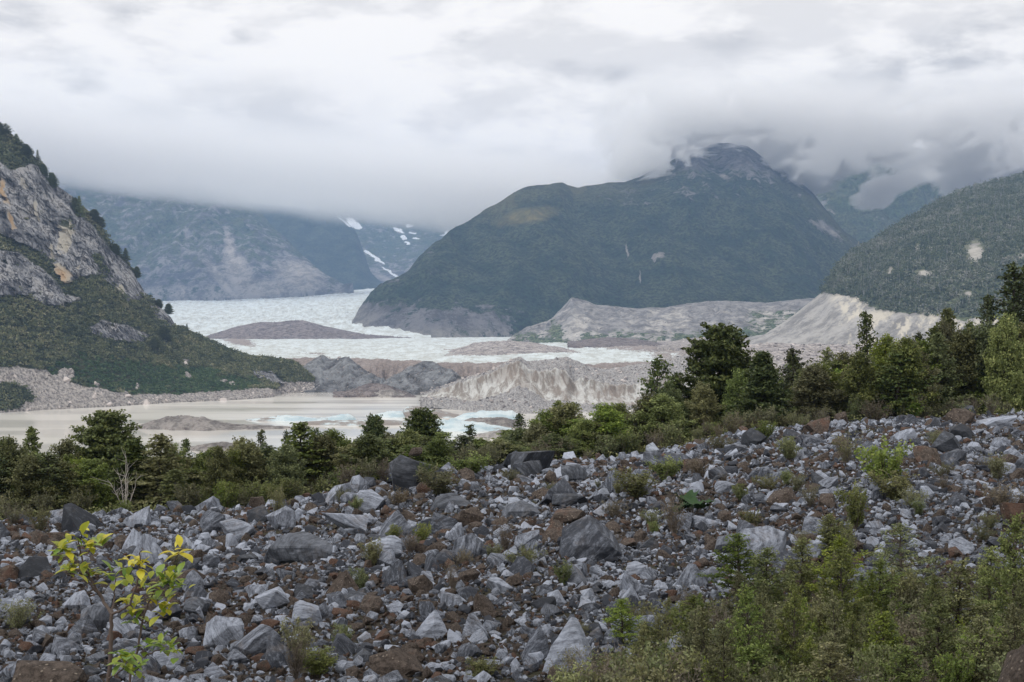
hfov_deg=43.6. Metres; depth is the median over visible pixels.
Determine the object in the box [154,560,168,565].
boulder
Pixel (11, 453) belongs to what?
beech tree
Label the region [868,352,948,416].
beech tree
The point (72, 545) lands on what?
boulder
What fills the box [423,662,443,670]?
boulder
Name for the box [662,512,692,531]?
boulder
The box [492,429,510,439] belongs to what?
beech tree
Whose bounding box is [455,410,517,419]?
iceberg
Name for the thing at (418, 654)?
boulder
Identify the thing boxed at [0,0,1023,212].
sky
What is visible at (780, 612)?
beech sapling
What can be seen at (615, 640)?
boulder
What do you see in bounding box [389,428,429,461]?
beech tree
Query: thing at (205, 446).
gravel island
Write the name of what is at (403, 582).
boulder
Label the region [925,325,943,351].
beech tree
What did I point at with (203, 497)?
shrub
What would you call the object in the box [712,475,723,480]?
boulder
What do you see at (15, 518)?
shrub
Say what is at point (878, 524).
boulder
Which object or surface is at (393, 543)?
boulder
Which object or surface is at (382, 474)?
shrub
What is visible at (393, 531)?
shrub
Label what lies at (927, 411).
shrub
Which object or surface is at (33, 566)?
boulder
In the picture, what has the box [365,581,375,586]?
boulder
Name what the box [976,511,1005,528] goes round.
shrub
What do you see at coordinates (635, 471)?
boulder
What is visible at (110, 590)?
boulder
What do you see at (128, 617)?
boulder
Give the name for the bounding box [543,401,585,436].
beech tree
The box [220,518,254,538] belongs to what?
boulder
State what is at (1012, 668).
boulder
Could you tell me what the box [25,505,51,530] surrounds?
shrub
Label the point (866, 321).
beech tree
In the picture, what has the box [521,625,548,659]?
boulder
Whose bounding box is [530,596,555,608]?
boulder
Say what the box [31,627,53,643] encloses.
boulder
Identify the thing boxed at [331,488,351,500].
shrub
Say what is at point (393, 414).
iceberg
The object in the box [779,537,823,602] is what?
beech sapling
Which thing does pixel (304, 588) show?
boulder
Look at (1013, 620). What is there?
beech sapling
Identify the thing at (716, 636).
beech sapling
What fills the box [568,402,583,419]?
beech tree
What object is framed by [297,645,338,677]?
shrub
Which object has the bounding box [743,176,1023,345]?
wooded hill
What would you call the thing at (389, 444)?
beech tree
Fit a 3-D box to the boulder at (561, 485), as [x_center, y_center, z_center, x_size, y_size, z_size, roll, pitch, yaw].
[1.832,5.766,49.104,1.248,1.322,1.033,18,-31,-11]
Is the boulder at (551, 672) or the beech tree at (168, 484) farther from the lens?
the beech tree at (168, 484)
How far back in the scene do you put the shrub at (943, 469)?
47.05 m
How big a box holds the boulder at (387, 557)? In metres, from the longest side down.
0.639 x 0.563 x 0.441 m
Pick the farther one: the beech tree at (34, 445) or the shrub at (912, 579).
the beech tree at (34, 445)
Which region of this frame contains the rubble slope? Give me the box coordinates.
[683,342,881,396]
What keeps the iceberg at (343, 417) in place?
on the lake
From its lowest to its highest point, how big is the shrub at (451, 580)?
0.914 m
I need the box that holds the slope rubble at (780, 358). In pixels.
[685,342,877,396]
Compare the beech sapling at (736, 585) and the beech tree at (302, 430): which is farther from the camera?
the beech tree at (302, 430)
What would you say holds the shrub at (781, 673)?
on the ground
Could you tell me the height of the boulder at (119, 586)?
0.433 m
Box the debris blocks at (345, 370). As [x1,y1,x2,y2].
[308,356,383,390]
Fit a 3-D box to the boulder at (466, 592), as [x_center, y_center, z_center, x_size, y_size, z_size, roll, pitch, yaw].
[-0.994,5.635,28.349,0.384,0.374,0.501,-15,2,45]
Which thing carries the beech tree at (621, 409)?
on the ground
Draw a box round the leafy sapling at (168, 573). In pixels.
[48,521,194,681]
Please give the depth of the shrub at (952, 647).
20.52 m
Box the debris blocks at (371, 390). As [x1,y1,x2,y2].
[334,383,415,396]
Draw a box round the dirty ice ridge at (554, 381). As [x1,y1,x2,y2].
[420,352,697,413]
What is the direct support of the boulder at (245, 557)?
on the ground
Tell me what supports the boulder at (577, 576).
on the ground
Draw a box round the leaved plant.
[671,489,714,515]
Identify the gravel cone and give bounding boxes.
[299,355,385,392]
[333,383,414,396]
[382,361,460,394]
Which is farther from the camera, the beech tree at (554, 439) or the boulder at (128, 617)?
the beech tree at (554, 439)
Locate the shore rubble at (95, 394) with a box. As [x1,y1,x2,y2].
[0,360,313,410]
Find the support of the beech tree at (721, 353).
on the ground
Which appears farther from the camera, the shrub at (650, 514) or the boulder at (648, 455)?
the boulder at (648, 455)
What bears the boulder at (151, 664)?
on the ground
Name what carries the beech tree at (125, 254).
on the rocky hill at (27, 191)
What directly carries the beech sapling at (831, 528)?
on the ground
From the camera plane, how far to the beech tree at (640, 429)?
84.54 m
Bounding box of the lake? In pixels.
[0,392,634,457]
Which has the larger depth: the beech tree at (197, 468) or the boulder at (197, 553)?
the beech tree at (197, 468)
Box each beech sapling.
[602,597,642,642]
[622,619,657,675]
[625,621,661,659]
[651,613,669,655]
[654,639,675,663]
[661,597,674,639]
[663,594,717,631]
[673,606,709,661]
[679,605,731,681]
[695,591,703,608]
[696,532,758,596]
[699,620,745,681]
[705,620,739,668]
[723,570,751,631]
[724,582,775,675]
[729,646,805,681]
[730,610,742,642]
[732,547,795,611]
[739,592,777,663]
[748,581,778,642]
[751,597,821,675]
[773,582,817,681]
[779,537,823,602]
[782,563,794,596]
[792,597,817,636]
[796,641,854,681]
[799,636,822,681]
[802,560,814,602]
[804,534,870,602]
[810,615,820,640]
[811,583,828,607]
[812,512,843,557]
[815,589,853,681]
[816,546,874,645]
[820,590,851,658]
[842,611,864,681]
[851,523,948,602]
[854,557,912,614]
[857,570,885,626]
[858,602,878,666]
[858,609,916,681]
[859,644,931,681]
[878,616,899,668]
[909,596,964,681]
[917,572,953,648]
[920,557,998,630]
[920,580,951,621]
[921,651,931,673]
[954,615,1003,679]
[964,545,1015,614]
[979,510,1023,636]
[989,603,1023,667]
[989,615,1004,636]
[1002,554,1018,584]
[1002,577,1023,647]
[1010,617,1023,648]
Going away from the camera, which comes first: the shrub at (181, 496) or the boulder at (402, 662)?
the boulder at (402, 662)
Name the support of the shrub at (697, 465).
on the ground
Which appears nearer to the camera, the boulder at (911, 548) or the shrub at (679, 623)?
the shrub at (679, 623)
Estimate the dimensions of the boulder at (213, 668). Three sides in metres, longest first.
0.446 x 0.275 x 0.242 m
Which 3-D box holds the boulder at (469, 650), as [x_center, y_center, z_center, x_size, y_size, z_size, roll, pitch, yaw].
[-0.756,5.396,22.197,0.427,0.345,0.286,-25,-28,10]
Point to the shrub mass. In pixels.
(612, 447)
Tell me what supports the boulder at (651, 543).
on the ground
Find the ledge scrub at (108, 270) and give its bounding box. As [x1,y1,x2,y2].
[5,217,145,339]
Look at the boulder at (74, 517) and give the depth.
57.83 m
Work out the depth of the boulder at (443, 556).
34.22 m
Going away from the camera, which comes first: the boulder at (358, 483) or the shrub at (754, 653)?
the shrub at (754, 653)
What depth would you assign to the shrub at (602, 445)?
78.37 m
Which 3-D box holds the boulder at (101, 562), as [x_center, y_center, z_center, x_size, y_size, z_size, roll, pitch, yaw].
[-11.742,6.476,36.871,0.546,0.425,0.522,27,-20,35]
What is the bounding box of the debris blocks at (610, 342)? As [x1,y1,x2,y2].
[568,338,660,346]
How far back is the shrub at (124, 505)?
66.10 m
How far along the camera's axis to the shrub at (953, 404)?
88.30 m
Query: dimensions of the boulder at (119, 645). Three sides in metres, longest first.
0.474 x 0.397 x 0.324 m
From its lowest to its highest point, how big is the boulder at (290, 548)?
1.015 m
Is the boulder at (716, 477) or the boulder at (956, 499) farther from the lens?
the boulder at (716, 477)
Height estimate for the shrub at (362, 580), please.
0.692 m
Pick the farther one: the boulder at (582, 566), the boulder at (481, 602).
the boulder at (582, 566)
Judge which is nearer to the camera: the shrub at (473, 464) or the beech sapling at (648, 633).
the beech sapling at (648, 633)
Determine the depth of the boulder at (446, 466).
71.56 m
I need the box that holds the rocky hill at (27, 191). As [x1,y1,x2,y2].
[0,133,314,412]
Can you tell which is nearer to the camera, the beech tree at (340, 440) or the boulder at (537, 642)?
the boulder at (537, 642)
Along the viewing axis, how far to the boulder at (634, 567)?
32.06 m
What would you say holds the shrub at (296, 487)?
on the ground
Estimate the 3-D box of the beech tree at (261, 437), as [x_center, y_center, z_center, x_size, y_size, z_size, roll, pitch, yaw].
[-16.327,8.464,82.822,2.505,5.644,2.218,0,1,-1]
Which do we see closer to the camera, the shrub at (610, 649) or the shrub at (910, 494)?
the shrub at (610, 649)
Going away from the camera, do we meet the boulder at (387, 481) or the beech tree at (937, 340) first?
the boulder at (387, 481)
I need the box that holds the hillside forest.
[819,171,1023,318]
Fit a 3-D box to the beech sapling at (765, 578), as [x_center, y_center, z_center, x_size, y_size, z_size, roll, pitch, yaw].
[5.016,4.800,25.125,1.324,1.602,0.982,0,1,-5]
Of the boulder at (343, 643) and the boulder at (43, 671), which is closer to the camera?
the boulder at (43, 671)
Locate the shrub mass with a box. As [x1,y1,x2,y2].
[0,393,1022,681]
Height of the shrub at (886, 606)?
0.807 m
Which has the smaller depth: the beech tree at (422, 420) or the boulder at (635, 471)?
the boulder at (635, 471)
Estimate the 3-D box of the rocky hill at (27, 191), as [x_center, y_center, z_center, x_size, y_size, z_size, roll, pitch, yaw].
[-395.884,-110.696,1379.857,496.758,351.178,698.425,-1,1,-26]
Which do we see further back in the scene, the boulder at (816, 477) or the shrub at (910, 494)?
the boulder at (816, 477)
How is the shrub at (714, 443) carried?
on the ground
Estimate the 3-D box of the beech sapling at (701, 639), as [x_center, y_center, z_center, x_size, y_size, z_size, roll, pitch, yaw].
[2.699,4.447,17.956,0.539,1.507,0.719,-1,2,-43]
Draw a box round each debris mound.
[205,320,411,338]
[444,340,580,355]
[567,337,661,347]
[657,337,749,351]
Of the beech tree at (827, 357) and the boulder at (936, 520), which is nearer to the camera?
the boulder at (936, 520)
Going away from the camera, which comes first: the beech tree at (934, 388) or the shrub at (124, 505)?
the shrub at (124, 505)
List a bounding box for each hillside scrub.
[0,129,315,410]
[47,350,263,394]
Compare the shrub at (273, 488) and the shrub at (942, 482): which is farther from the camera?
the shrub at (273, 488)
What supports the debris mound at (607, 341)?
on the glacier at (377, 357)
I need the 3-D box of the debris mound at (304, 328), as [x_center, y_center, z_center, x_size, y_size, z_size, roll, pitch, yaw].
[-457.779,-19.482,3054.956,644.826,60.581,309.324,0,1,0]
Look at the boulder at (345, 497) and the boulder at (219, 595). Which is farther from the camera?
the boulder at (345, 497)
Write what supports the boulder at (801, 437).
on the ground
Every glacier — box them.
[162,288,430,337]
[210,337,686,379]
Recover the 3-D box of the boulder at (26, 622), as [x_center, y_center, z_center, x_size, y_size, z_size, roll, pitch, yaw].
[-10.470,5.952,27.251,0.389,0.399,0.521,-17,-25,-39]
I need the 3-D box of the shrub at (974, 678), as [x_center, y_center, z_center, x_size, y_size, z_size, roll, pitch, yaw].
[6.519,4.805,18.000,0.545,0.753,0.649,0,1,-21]
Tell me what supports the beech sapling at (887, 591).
on the ground
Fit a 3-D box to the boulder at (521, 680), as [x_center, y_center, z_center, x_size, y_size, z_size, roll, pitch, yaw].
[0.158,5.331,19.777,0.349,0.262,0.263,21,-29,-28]
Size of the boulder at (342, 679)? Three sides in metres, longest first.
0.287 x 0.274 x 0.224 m
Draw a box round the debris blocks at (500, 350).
[450,340,573,354]
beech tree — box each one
[0,122,7,134]
[0,434,31,517]
[0,436,17,464]
[0,451,56,516]
[0,456,14,516]
[3,123,12,133]
[4,451,52,499]
[12,134,21,144]
[20,144,33,156]
[22,426,44,453]
[27,449,80,509]
[30,458,98,514]
[39,164,49,175]
[46,172,58,187]
[48,437,81,463]
[60,454,77,474]
[66,456,87,490]
[67,458,121,512]
[68,409,155,488]
[70,197,79,213]
[76,196,87,217]
[88,209,102,222]
[97,217,105,227]
[107,437,163,512]
[109,244,122,254]
[116,433,201,510]
[122,248,131,260]
[134,266,141,277]
[138,469,193,509]
[147,336,162,349]
[155,299,162,307]
[157,326,172,341]
[161,442,188,482]
[164,303,174,314]
[164,472,202,494]
[180,438,191,458]
[182,454,196,469]
[184,446,227,497]
[190,451,205,481]
[197,445,245,503]
[225,436,256,451]
[226,449,249,505]
[231,438,273,503]
[250,442,277,482]
[252,456,275,495]
[254,429,266,449]
[258,443,309,499]
[261,421,339,493]
[280,429,291,448]
[297,432,344,490]
[303,427,320,441]
[304,452,329,487]
[312,428,351,454]
[330,443,365,477]
[338,433,394,479]
[359,412,390,438]
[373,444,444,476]
[378,454,420,477]
[381,431,398,440]
[382,438,401,462]
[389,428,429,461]
[396,406,450,446]
[417,436,431,446]
[417,438,456,467]
[423,431,466,450]
[443,433,483,458]
[453,437,503,462]
[455,423,482,446]
[484,437,523,465]
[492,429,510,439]
[496,428,527,446]
[500,440,530,459]
[511,413,527,429]
[517,422,552,446]
[522,409,563,442]
[528,432,581,459]
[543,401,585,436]
[550,400,561,418]
[555,418,582,438]
[564,418,618,456]
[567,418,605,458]
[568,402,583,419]
[569,402,633,455]
[578,420,642,456]
[610,401,634,417]
[620,392,684,446]
[624,419,661,448]
[625,416,647,446]
[628,393,699,445]
[635,354,678,404]
[657,379,687,419]
[661,322,776,432]
[665,403,694,430]
[670,371,691,404]
[682,380,727,432]
[713,350,798,431]
[719,367,749,431]
[776,345,815,416]
[778,354,805,407]
[784,364,844,414]
[787,362,842,418]
[787,363,848,421]
[788,370,829,415]
[814,346,838,364]
[825,360,846,376]
[830,349,883,420]
[832,348,851,368]
[833,364,847,376]
[835,363,882,413]
[854,310,877,361]
[868,333,901,416]
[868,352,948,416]
[869,335,942,417]
[889,337,945,416]
[912,331,925,342]
[915,338,944,404]
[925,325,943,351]
[925,332,973,409]
[928,347,966,412]
[935,308,961,339]
[938,318,954,360]
[943,327,992,412]
[950,319,978,404]
[954,319,1023,414]
[964,341,1023,412]
[974,294,998,328]
[979,312,1023,413]
[985,261,1023,326]
[998,313,1021,340]
[1003,265,1023,318]
[1018,322,1023,349]
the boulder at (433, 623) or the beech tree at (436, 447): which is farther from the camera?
the beech tree at (436, 447)
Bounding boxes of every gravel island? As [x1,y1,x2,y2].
[137,415,289,430]
[188,441,233,450]
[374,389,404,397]
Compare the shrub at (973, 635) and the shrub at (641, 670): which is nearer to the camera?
the shrub at (641, 670)
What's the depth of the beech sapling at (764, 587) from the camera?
20.74 m
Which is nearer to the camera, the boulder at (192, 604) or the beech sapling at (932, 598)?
the beech sapling at (932, 598)
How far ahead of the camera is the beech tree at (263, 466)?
72.82 m
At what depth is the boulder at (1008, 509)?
34.54 m
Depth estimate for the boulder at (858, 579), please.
29.05 m
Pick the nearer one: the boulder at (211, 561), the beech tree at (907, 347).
the boulder at (211, 561)
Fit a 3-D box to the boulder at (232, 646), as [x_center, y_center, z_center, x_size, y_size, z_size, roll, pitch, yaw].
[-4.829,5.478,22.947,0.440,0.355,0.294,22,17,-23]
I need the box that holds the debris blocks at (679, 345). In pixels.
[656,338,748,346]
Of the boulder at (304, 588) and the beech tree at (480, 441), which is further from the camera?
the beech tree at (480, 441)
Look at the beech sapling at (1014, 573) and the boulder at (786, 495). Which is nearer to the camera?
the beech sapling at (1014, 573)
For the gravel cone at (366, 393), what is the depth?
1239.70 m
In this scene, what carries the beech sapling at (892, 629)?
on the ground
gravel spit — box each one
[464,417,522,426]
[473,429,502,438]
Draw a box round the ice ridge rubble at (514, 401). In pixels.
[419,355,688,412]
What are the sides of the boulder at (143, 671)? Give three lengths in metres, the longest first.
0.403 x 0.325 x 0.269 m
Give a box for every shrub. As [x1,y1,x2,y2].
[0,489,9,512]
[0,498,32,524]
[0,595,44,628]
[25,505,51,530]
[68,486,97,510]
[96,447,143,507]
[113,498,131,509]
[165,545,188,566]
[172,481,208,505]
[194,484,215,505]
[208,479,233,505]
[214,479,242,508]
[237,486,248,505]
[243,476,269,500]
[261,478,285,501]
[267,484,291,510]
[272,476,303,500]
[278,614,315,657]
[281,627,309,678]
[284,479,302,497]
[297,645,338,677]
[298,473,324,493]
[311,476,329,491]
[328,469,352,485]
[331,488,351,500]
[331,622,354,642]
[341,467,361,483]
[347,566,368,588]
[348,495,363,509]
[357,537,383,564]
[374,458,390,481]
[380,451,414,470]
[380,485,413,504]
[385,524,402,536]
[401,530,420,552]
[411,522,431,542]
[413,464,461,494]
[415,455,439,480]
[444,556,460,588]
[445,450,492,473]
[452,549,473,563]
[460,655,502,675]
[477,445,499,464]
[483,543,503,554]
[495,515,517,550]
[499,467,523,480]
[501,542,547,563]
[547,644,595,681]
[547,657,607,681]
[552,559,572,584]
[556,435,576,454]
[562,649,688,681]
[569,648,622,681]
[580,622,591,634]
[589,648,631,678]
[589,659,638,681]
[595,640,657,680]
[600,434,619,454]
[601,498,632,516]
[609,466,657,498]
[609,636,671,681]
[611,528,623,542]
[612,481,621,493]
[615,426,644,452]
[625,665,679,681]
[626,597,663,625]
[639,507,667,524]
[644,454,683,480]
[648,521,659,533]
[649,422,668,447]
[659,637,702,681]
[660,419,684,446]
[660,488,690,534]
[666,607,714,651]
[675,583,705,608]
[681,454,713,476]
[692,427,704,438]
[697,421,722,436]
[698,434,736,449]
[700,656,750,681]
[701,418,714,438]
[712,423,725,436]
[718,471,728,480]
[719,409,744,432]
[731,482,748,500]
[735,412,743,429]
[735,507,762,526]
[743,654,803,681]
[745,417,771,428]
[749,474,785,488]
[751,419,778,439]
[752,653,790,681]
[753,579,786,604]
[762,637,796,674]
[763,601,783,621]
[772,675,800,681]
[773,415,787,426]
[774,434,802,459]
[779,468,793,484]
[781,408,809,425]
[787,524,811,541]
[788,472,806,490]
[790,591,845,635]
[796,484,819,506]
[797,409,814,422]
[802,635,836,678]
[805,670,837,681]
[815,629,829,641]
[818,517,855,554]
[823,619,910,667]
[830,429,864,464]
[831,530,856,551]
[831,662,876,681]
[833,479,870,528]
[846,393,866,420]
[851,640,903,681]
[853,435,917,481]
[858,394,894,420]
[864,468,919,499]
[872,658,934,681]
[873,603,961,670]
[877,596,908,621]
[883,572,954,600]
[884,561,923,609]
[894,486,928,507]
[894,609,924,628]
[902,557,914,567]
[905,399,924,416]
[909,496,925,514]
[920,428,940,443]
[921,404,933,417]
[928,461,955,475]
[932,630,966,662]
[932,643,985,681]
[936,404,950,417]
[937,474,950,487]
[943,396,968,410]
[952,655,990,681]
[954,615,997,635]
[954,629,1000,659]
[956,621,1007,676]
[964,394,982,412]
[971,522,997,540]
[974,561,993,576]
[974,577,996,600]
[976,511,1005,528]
[982,479,1023,504]
[984,451,1012,479]
[984,596,1018,623]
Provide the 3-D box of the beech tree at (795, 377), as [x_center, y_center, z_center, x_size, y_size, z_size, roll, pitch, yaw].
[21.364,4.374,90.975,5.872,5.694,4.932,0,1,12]
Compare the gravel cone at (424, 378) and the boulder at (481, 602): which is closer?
the boulder at (481, 602)
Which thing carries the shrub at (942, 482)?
on the ground
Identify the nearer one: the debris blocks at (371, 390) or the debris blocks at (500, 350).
the debris blocks at (371, 390)
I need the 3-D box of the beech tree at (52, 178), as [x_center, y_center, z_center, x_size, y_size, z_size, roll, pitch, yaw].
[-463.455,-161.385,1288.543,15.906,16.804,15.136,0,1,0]
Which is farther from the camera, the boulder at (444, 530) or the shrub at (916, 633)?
the boulder at (444, 530)
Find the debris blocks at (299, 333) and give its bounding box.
[209,320,408,338]
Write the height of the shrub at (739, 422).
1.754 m
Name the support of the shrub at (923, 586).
on the ground
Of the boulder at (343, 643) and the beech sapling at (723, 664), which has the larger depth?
the boulder at (343, 643)
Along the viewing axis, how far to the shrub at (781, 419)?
83.63 m
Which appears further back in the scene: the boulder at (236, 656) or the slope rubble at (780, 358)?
the slope rubble at (780, 358)
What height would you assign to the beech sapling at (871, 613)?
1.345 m
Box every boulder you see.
[0,522,10,538]
[0,563,18,580]
[0,597,30,613]
[5,661,16,677]
[10,611,29,625]
[12,660,89,681]
[18,556,51,578]
[21,654,37,660]
[30,529,48,544]
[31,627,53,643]
[38,551,47,556]
[39,653,55,660]
[51,634,80,654]
[59,542,77,553]
[61,503,103,531]
[62,590,90,609]
[63,376,70,381]
[67,614,97,636]
[80,603,109,629]
[83,665,103,676]
[85,651,104,661]
[92,593,116,603]
[96,556,115,568]
[104,586,121,594]
[106,617,129,636]
[109,577,129,588]
[113,640,140,652]
[114,535,127,548]
[121,591,142,601]
[122,528,141,548]
[122,614,135,623]
[124,506,150,526]
[130,533,163,563]
[132,668,146,681]
[133,572,156,583]
[134,655,160,671]
[138,602,154,615]
[143,583,167,602]
[146,669,159,677]
[148,623,163,628]
[149,576,159,584]
[149,642,171,655]
[153,651,184,666]
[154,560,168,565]
[158,602,181,620]
[166,501,181,511]
[177,568,205,582]
[179,626,198,638]
[182,535,194,546]
[182,569,205,589]
[183,557,200,568]
[183,582,207,601]
[184,527,199,537]
[184,597,210,614]
[187,668,204,676]
[189,549,204,560]
[195,496,219,509]
[197,623,205,636]
[200,510,225,532]
[200,538,221,548]
[202,555,220,567]
[203,615,243,646]
[203,662,227,677]
[205,612,213,622]
[208,589,228,603]
[211,678,227,681]
[218,675,234,680]
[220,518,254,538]
[227,649,247,664]
[229,640,238,651]
[234,624,283,655]
[236,553,258,562]
[246,584,265,596]
[247,505,268,522]
[254,586,289,609]
[263,531,332,564]
[265,506,295,528]
[265,636,297,668]
[276,568,294,579]
[285,676,294,681]
[291,600,321,626]
[293,583,312,598]
[293,676,305,681]
[304,578,320,590]
[319,601,332,619]
[321,512,368,529]
[325,483,354,505]
[325,570,359,593]
[327,591,346,608]
[329,633,357,656]
[337,676,352,681]
[340,492,355,503]
[345,590,366,598]
[346,665,363,677]
[347,595,363,603]
[350,475,368,491]
[352,648,372,661]
[356,489,384,510]
[359,595,383,612]
[363,668,379,678]
[365,535,401,557]
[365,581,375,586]
[369,484,389,490]
[369,648,423,675]
[371,526,381,533]
[376,549,394,565]
[377,510,413,535]
[377,670,402,681]
[380,467,391,484]
[382,560,407,584]
[387,600,403,612]
[389,455,448,491]
[398,577,408,588]
[402,510,418,520]
[406,561,423,576]
[407,574,433,592]
[407,648,423,662]
[412,553,425,565]
[416,518,431,531]
[416,610,447,638]
[418,601,435,616]
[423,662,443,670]
[424,541,447,552]
[424,552,439,571]
[430,512,457,533]
[431,493,472,510]
[432,675,452,681]
[436,549,456,564]
[439,529,450,532]
[440,591,462,606]
[441,462,457,474]
[444,522,463,540]
[452,533,483,557]
[454,506,483,526]
[457,642,482,657]
[458,568,479,581]
[458,586,477,598]
[460,467,475,481]
[461,612,489,639]
[472,670,491,681]
[473,594,494,612]
[481,545,491,555]
[486,553,508,565]
[486,576,513,592]
[493,523,511,534]
[501,500,540,517]
[501,656,513,664]
[502,451,516,467]
[505,572,520,585]
[509,556,532,575]
[511,450,554,469]
[513,460,542,475]
[514,530,539,547]
[516,678,528,681]
[517,474,532,482]
[521,625,531,636]
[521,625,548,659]
[529,628,547,641]
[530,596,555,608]
[531,487,548,498]
[540,477,575,503]
[541,603,562,615]
[542,520,562,542]
[542,617,591,675]
[547,590,565,604]
[547,665,560,680]
[548,508,586,524]
[552,493,587,504]
[559,515,621,561]
[561,464,587,481]
[564,564,587,586]
[568,562,587,576]
[588,626,604,639]
[591,490,607,501]
[601,471,626,492]
[602,637,622,647]
[605,521,621,533]
[608,605,616,616]
[619,572,649,594]
[620,537,636,546]
[625,561,645,574]
[631,469,653,479]
[631,615,656,635]
[638,537,658,549]
[643,450,661,464]
[655,549,672,559]
[661,453,691,469]
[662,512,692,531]
[666,636,683,660]
[674,564,707,587]
[683,458,710,473]
[691,515,705,527]
[692,473,704,481]
[702,566,726,581]
[708,466,729,478]
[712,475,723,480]
[714,534,736,553]
[724,444,748,453]
[736,519,754,533]
[738,526,786,564]
[741,428,766,445]
[757,466,774,478]
[766,487,796,505]
[772,550,801,573]
[795,434,820,442]
[798,542,825,557]
[802,515,826,533]
[803,416,829,433]
[811,470,823,483]
[817,493,834,508]
[818,476,838,488]
[834,412,847,422]
[847,568,861,581]
[859,566,886,581]
[860,440,887,459]
[864,520,884,530]
[868,479,883,490]
[870,487,887,500]
[890,428,916,439]
[900,508,911,517]
[901,545,916,555]
[911,566,923,577]
[913,445,941,464]
[917,482,937,491]
[930,431,960,451]
[932,515,951,526]
[940,448,966,461]
[944,408,975,423]
[946,491,965,506]
[948,536,974,553]
[949,424,973,437]
[959,405,975,413]
[975,553,989,565]
[976,415,1016,427]
[977,456,994,464]
[986,536,1000,545]
[990,437,1010,447]
[992,490,1012,502]
[998,645,1023,681]
[999,502,1023,522]
[1001,454,1018,463]
[1003,447,1021,457]
[1015,455,1023,468]
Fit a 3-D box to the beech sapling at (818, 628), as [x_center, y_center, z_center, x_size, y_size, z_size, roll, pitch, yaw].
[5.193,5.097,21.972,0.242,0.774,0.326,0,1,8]
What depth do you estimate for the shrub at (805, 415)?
85.33 m
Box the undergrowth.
[0,405,1023,681]
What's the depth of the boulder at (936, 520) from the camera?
35.65 m
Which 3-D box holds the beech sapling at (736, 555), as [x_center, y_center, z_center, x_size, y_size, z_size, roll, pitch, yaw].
[4.698,4.848,26.995,1.478,1.655,1.199,-1,1,-22]
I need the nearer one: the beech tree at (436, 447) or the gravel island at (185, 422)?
the beech tree at (436, 447)
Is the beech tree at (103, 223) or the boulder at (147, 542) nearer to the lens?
the boulder at (147, 542)
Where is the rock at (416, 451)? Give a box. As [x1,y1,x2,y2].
[409,447,422,455]
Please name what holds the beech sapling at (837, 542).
on the ground
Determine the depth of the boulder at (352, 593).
27.84 m
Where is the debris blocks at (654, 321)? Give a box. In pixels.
[512,300,805,340]
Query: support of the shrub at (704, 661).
on the ground
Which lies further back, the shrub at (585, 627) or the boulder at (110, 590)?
the boulder at (110, 590)
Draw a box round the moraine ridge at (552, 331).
[508,297,813,342]
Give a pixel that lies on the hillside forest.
(898, 229)
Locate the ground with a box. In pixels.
[0,414,1023,681]
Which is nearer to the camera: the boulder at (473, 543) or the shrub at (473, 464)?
the boulder at (473, 543)
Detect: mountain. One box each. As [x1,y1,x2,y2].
[48,172,353,300]
[252,202,380,289]
[315,197,485,282]
[352,143,860,337]
[783,139,1023,242]
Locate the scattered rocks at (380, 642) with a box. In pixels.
[0,408,1023,681]
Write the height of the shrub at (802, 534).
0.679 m
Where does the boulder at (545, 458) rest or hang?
on the ground
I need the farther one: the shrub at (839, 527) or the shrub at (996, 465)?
the shrub at (996, 465)
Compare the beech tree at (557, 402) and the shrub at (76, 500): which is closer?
the shrub at (76, 500)
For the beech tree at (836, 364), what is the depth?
94.12 m
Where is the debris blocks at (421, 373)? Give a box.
[387,364,459,389]
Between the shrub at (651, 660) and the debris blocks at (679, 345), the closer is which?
the shrub at (651, 660)
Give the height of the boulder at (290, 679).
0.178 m
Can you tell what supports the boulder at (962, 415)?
on the ground
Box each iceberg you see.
[246,415,316,421]
[298,420,406,425]
[314,414,355,420]
[370,411,404,417]
[403,406,458,417]
[430,418,511,431]
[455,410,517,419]
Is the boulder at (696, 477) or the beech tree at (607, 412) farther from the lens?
the beech tree at (607, 412)
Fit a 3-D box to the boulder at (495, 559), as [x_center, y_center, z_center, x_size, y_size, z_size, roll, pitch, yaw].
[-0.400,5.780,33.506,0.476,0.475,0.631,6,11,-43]
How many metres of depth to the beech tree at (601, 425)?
79.08 m
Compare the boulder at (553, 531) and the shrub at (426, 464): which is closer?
the boulder at (553, 531)
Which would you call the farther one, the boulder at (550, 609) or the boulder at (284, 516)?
the boulder at (284, 516)
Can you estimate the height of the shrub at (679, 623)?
1.182 m
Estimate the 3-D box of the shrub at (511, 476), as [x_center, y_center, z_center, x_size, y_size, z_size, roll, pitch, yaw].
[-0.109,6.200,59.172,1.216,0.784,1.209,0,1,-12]
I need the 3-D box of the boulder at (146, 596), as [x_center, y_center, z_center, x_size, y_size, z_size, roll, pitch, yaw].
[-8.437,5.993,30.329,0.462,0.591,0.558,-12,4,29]
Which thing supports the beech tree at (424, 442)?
on the ground
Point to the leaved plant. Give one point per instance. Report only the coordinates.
(690, 499)
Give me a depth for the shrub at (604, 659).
17.22 m
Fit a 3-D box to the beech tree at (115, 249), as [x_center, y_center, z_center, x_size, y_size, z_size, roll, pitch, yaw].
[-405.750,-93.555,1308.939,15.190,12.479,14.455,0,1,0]

